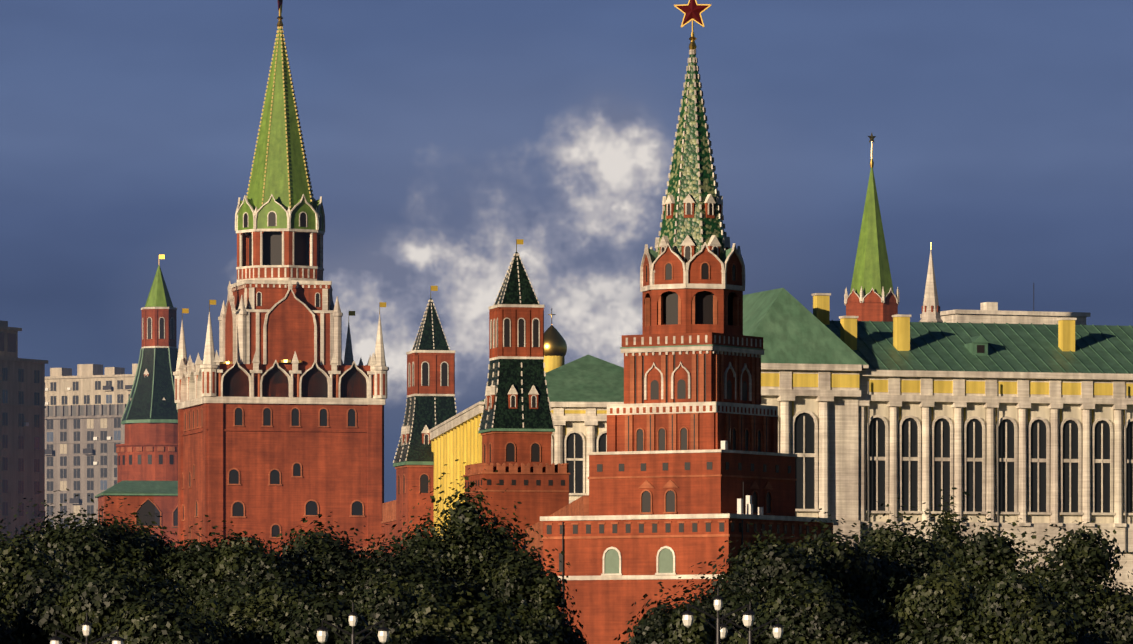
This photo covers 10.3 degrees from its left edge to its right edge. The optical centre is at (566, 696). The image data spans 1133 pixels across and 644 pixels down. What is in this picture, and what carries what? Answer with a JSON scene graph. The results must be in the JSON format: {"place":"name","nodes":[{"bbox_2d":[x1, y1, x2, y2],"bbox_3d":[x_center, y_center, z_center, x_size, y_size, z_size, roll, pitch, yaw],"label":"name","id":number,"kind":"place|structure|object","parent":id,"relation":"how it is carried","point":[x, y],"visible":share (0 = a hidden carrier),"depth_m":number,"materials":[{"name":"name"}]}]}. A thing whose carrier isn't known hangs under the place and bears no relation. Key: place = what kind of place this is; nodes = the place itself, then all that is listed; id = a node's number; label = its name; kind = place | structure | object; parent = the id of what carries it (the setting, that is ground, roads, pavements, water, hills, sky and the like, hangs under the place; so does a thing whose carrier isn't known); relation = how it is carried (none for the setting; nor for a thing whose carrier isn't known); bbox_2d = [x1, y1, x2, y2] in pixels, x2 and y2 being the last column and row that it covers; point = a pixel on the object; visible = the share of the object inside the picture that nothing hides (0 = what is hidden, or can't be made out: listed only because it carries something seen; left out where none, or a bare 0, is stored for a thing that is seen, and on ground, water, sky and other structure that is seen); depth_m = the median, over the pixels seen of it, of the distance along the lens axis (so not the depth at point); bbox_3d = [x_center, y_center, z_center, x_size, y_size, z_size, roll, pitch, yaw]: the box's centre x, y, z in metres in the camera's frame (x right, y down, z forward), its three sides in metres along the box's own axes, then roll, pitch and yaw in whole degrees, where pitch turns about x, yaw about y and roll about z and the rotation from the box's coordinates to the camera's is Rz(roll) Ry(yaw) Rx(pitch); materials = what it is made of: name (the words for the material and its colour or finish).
{"place":"outdoors","nodes":[
{"label":"outdoors","id":0,"kind":"place"},
{"bbox_2d":[0,320,47,543],"bbox_3d":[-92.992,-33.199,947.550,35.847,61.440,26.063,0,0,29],"label":"city block","id":1,"kind":"structure","parent":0,"point":[25,371],"depth_m":934.80,"materials":[{"name":"concrete"}]},
{"bbox_2d":[45,404,126,535],"bbox_3d":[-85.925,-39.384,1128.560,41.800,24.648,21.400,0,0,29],"label":"city block","id":2,"kind":"structure","parent":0,"point":[83,463],"depth_m":1117.45,"materials":[{"name":"concrete"}]},
{"bbox_2d":[45,364,136,525],"bbox_3d":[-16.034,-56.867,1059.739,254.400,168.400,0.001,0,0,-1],"label":"apartment building","id":3,"kind":"structure","parent":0,"point":[83,433],"depth_m":1058.78,"materials":[{"name":"grey concrete"}]},
{"bbox_2d":[45,364,137,405],"bbox_3d":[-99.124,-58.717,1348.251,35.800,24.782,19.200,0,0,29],"label":"city block","id":4,"kind":"structure","parent":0,"point":[86,381],"depth_m":1341.07,"materials":[{"name":"concrete"}]},
{"bbox_2d":[116,255,177,482],"bbox_3d":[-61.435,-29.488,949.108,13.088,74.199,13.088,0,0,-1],"label":"tower","id":5,"kind":"structure","parent":0,"point":[148,350],"depth_m":945.48,"materials":[{"name":"brick"}]},
{"bbox_2d":[381,500,395,560],"bbox_3d":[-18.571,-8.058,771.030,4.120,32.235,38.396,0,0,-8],"label":"fortress wall","id":6,"kind":"structure","parent":0,"point":[389,513],"depth_m":782.35,"materials":[{"name":"brick"}]},
{"bbox_2d":[463,239,569,551],"bbox_3d":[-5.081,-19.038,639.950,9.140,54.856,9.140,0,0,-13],"label":"tower","id":7,"kind":"structure","parent":0,"point":[516,429],"depth_m":637.25,"materials":[{"name":"brick"}]},
{"bbox_2d":[544,308,566,372],"bbox_3d":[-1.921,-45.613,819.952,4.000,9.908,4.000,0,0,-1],"label":"golden dome","id":8,"kind":"structure","parent":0,"point":[555,347],"depth_m":818.43,"materials":[{"name":"metal"}]},
{"bbox_2d":[526,495,588,575],"bbox_3d":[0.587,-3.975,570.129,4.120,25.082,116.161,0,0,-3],"label":"fortress wall","id":9,"kind":"structure","parent":0,"point":[579,506],"depth_m":556.46,"materials":[{"name":"brick"}]},
{"bbox_2d":[0,0,1132,540],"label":"aerial haze","id":10,"kind":"object","parent":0,"point":[538,194],"depth_m":899.80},
{"bbox_2d":[0,0,1132,502],"label":"sky","id":11,"kind":"structure","parent":0,"point":[438,121],"materials":[{"name":"blue"}]},
{"bbox_2d":[540,0,835,643],"bbox_3d":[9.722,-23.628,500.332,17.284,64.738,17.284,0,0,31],"label":"tower","id":12,"kind":"structure","parent":0,"point":[691,466],"depth_m":496.32,"materials":[{"name":"brick"}]},
{"bbox_2d":[743,288,1132,593],"bbox_3d":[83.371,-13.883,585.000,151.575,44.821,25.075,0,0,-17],"label":"palace","id":13,"kind":"structure","parent":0,"point":[1031,425],"depth_m":559.53,"materials":[{"name":"stone"}]},
{"bbox_2d":[844,133,1090,324],"bbox_3d":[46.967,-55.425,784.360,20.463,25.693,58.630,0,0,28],"label":"distant spires","id":14,"kind":"object","parent":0,"point":[872,296],"depth_m":759.49,"materials":[{"name":"metal"}]},
{"label":"ground","id":15,"kind":"structure","parent":0,"visible":0},
{"bbox_2d":[0,521,17,541],"bbox_3d":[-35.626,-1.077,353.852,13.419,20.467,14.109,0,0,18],"label":"tree","id":16,"kind":"object","parent":15,"relation":"on","point":[8,532],"depth_m":353.48,"materials":[{"name":"plant"}]},
{"bbox_2d":[0,584,27,643],"bbox_3d":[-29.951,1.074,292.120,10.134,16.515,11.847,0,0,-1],"label":"tree","id":17,"kind":"object","parent":15,"relation":"on","point":[9,639],"visible":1,"depth_m":291.25,"materials":[{"name":"plant"}]},
{"bbox_2d":[0,526,108,643],"bbox_3d":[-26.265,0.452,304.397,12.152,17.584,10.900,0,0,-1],"label":"tree","id":18,"kind":"object","parent":15,"relation":"on","point":[25,577],"visible":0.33,"depth_m":301.79,"materials":[{"name":"plant"}]},
{"bbox_2d":[49,613,124,643],"bbox_3d":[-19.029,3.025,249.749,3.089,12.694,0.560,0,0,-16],"label":"street lamp","id":19,"kind":"object","parent":15,"relation":"on","point":[86,630],"visible":1,"depth_m":249.63,"materials":[{"name":"glass"}]},
{"bbox_2d":[0,488,181,602],"bbox_3d":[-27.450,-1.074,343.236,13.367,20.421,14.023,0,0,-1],"label":"tree","id":20,"kind":"object","parent":15,"relation":"on","point":[86,543],"visible":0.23,"depth_m":340.57,"materials":[{"name":"plant"}]},
{"bbox_2d":[6,547,201,643],"bbox_3d":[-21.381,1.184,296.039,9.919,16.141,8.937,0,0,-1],"label":"tree","id":21,"kind":"object","parent":15,"relation":"on","point":[99,597],"visible":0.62,"depth_m":293.46,"materials":[{"name":"plant"}]},
{"bbox_2d":[95,481,177,547],"bbox_3d":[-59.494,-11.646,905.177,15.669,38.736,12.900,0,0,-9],"label":"gate annex","id":22,"kind":"object","parent":15,"relation":"on","point":[147,500],"depth_m":899.21,"materials":[{"name":"brick"}]},
{"bbox_2d":[88,498,185,565],"bbox_3d":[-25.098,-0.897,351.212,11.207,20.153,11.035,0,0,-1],"label":"tree","id":23,"kind":"object","parent":15,"relation":"on","point":[168,544],"depth_m":348.53,"materials":[{"name":"plant"}]},
{"bbox_2d":[91,578,242,643],"bbox_3d":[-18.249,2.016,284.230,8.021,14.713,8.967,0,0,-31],"label":"tree","id":24,"kind":"object","parent":15,"relation":"on","point":[141,624],"visible":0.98,"depth_m":283.31,"materials":[{"name":"plant"}]},
{"bbox_2d":[146,515,273,615],"bbox_3d":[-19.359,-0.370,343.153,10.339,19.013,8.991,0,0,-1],"label":"tree","id":25,"kind":"object","parent":15,"relation":"on","point":[198,561],"visible":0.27,"depth_m":340.94,"materials":[{"name":"plant"}]},
{"bbox_2d":[186,571,325,643],"bbox_3d":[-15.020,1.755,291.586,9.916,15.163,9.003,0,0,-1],"label":"tree","id":26,"kind":"object","parent":15,"relation":"on","point":[256,617],"visible":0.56,"depth_m":290.35,"materials":[{"name":"plant"}]},
{"bbox_2d":[190,532,328,626],"bbox_3d":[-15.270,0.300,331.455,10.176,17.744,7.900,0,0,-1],"label":"tree","id":27,"kind":"object","parent":15,"relation":"on","point":[259,565],"visible":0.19,"depth_m":330.56,"materials":[{"name":"plant"}]},
{"bbox_2d":[173,0,388,561],"bbox_3d":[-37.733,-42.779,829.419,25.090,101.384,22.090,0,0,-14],"label":"clock tower","id":28,"kind":"structure","parent":15,"relation":"on","point":[280,406],"depth_m":821.90,"materials":[{"name":"brick"}]},
{"bbox_2d":[273,582,392,643],"bbox_3d":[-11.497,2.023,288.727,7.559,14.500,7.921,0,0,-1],"label":"tree","id":29,"kind":"object","parent":15,"relation":"on","point":[302,628],"visible":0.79,"depth_m":286.56,"materials":[{"name":"plant"}]},
{"bbox_2d":[273,512,429,609],"bbox_3d":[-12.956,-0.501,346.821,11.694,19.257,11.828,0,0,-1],"label":"tree","id":30,"kind":"object","parent":15,"relation":"on","point":[331,557],"visible":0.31,"depth_m":346.85,"materials":[{"name":"plant"}]},
{"bbox_2d":[315,603,390,643],"bbox_3d":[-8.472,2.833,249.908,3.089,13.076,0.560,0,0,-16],"label":"street lamp","id":31,"kind":"object","parent":15,"relation":"on","point":[322,634],"visible":1,"depth_m":249.81,"materials":[{"name":"glass"}]},
{"bbox_2d":[357,544,381,557],"bbox_3d":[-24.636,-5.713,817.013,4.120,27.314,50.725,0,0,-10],"label":"fortress wall","id":32,"kind":"structure","parent":15,"relation":"on","point":[374,548],"depth_m":810.13,"materials":[{"name":"brick"}]},
{"bbox_2d":[342,570,427,643],"bbox_3d":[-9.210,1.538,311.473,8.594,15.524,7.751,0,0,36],"label":"tree","id":33,"kind":"object","parent":15,"relation":"on","point":[375,604],"visible":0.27,"depth_m":309.45,"materials":[{"name":"plant"}]},
{"bbox_2d":[333,520,481,617],"bbox_3d":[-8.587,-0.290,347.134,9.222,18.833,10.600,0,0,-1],"label":"tree","id":34,"kind":"object","parent":15,"relation":"on","point":[431,587],"visible":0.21,"depth_m":345.43,"materials":[{"name":"plant"}]},
{"bbox_2d":[393,286,456,552],"bbox_3d":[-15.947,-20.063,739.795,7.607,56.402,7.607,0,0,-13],"label":"tower","id":35,"kind":"structure","parent":15,"relation":"on","point":[430,401],"depth_m":737.38,"materials":[{"name":"brick"}]},
{"bbox_2d":[377,459,570,617],"bbox_3d":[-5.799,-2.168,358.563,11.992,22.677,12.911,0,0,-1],"label":"tree","id":36,"kind":"object","parent":15,"relation":"on","point":[468,546],"visible":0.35,"depth_m":357.64,"materials":[{"name":"plant"}]},
{"bbox_2d":[391,579,567,643],"bbox_3d":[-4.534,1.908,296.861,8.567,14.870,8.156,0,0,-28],"label":"tree","id":37,"kind":"object","parent":15,"relation":"on","point":[430,624],"visible":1,"depth_m":295.16,"materials":[{"name":"plant"}]},
{"bbox_2d":[429,355,623,540],"bbox_3d":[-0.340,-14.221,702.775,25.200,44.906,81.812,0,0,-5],"label":"palace building","id":38,"kind":"structure","parent":15,"relation":"on","point":[583,391],"depth_m":666.23,"materials":[{"name":"yellow paint"}]},
{"bbox_2d":[466,524,588,643],"bbox_3d":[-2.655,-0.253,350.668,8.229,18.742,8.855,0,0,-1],"label":"tree","id":39,"kind":"object","parent":15,"relation":"on","point":[516,574],"visible":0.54,"depth_m":349.20,"materials":[{"name":"plant"}]},
{"bbox_2d":[614,577,744,643],"bbox_3d":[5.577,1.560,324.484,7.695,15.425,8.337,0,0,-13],"label":"tree","id":40,"kind":"object","parent":15,"relation":"on","point":[659,625],"visible":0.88,"depth_m":322.43,"materials":[{"name":"plant"}]},
{"bbox_2d":[635,556,773,636],"bbox_3d":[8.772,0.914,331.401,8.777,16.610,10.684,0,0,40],"label":"tree","id":41,"kind":"object","parent":15,"relation":"on","point":[731,603],"visible":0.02,"depth_m":329.92,"materials":[{"name":"plant"}]},
{"bbox_2d":[681,587,754,643],"bbox_3d":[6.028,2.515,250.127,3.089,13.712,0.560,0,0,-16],"label":"street lamp","id":42,"kind":"object","parent":15,"relation":"on","point":[747,619],"visible":1,"depth_m":250.03,"materials":[{"name":"glass"}]},
{"bbox_2d":[720,602,783,643],"bbox_3d":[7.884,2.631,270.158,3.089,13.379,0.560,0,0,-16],"label":"street lamp","id":43,"kind":"object","parent":15,"relation":"on","point":[777,630],"visible":0.65,"depth_m":270.11,"materials":[{"name":"glass"}]},
{"bbox_2d":[683,523,852,611],"bbox_3d":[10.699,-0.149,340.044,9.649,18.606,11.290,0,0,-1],"label":"tree","id":44,"kind":"object","parent":15,"relation":"on","point":[765,559],"visible":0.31,"depth_m":336.73,"materials":[{"name":"plant"}]},
{"bbox_2d":[721,558,892,643],"bbox_3d":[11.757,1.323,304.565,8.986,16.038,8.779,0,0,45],"label":"tree","id":45,"kind":"object","parent":15,"relation":"on","point":[817,619],"visible":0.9,"depth_m":302.98,"materials":[{"name":"plant"}]},
{"bbox_2d":[776,508,914,639],"bbox_3d":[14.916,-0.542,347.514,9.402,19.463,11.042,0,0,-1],"label":"tree","id":46,"kind":"object","parent":15,"relation":"on","point":[865,583],"visible":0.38,"depth_m":343.90,"materials":[{"name":"plant"}]},
{"bbox_2d":[850,498,965,624],"bbox_3d":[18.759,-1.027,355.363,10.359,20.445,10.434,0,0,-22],"label":"tree","id":47,"kind":"object","parent":15,"relation":"on","point":[908,548],"visible":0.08,"depth_m":354.21,"materials":[{"name":"plant"}]},
{"bbox_2d":[867,552,988,643],"bbox_3d":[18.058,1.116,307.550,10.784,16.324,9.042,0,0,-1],"label":"tree","id":48,"kind":"object","parent":15,"relation":"on","point":[929,609],"visible":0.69,"depth_m":305.33,"materials":[{"name":"plant"}]},
{"bbox_2d":[917,483,980,558],"bbox_3d":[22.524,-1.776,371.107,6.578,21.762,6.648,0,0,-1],"label":"tree","id":49,"kind":"object","parent":15,"relation":"on","point":[944,521],"visible":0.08,"depth_m":370.30,"materials":[{"name":"plant"}]},
{"bbox_2d":[911,511,1092,604],"bbox_3d":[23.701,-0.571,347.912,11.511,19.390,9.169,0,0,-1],"label":"tree","id":50,"kind":"object","parent":15,"relation":"on","point":[987,555],"visible":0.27,"depth_m":346.69,"materials":[{"name":"plant"}]},
{"bbox_2d":[934,566,1117,643],"bbox_3d":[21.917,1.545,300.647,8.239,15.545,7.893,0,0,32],"label":"tree","id":51,"kind":"object","parent":15,"relation":"on","point":[1010,610],"visible":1,"depth_m":298.72,"materials":[{"name":"plant"}]},
{"bbox_2d":[1006,520,1132,643],"bbox_3d":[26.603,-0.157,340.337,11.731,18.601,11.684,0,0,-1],"label":"tree","id":52,"kind":"object","parent":15,"relation":"on","point":[1086,562],"visible":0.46,"depth_m":338.31,"materials":[{"name":"plant"}]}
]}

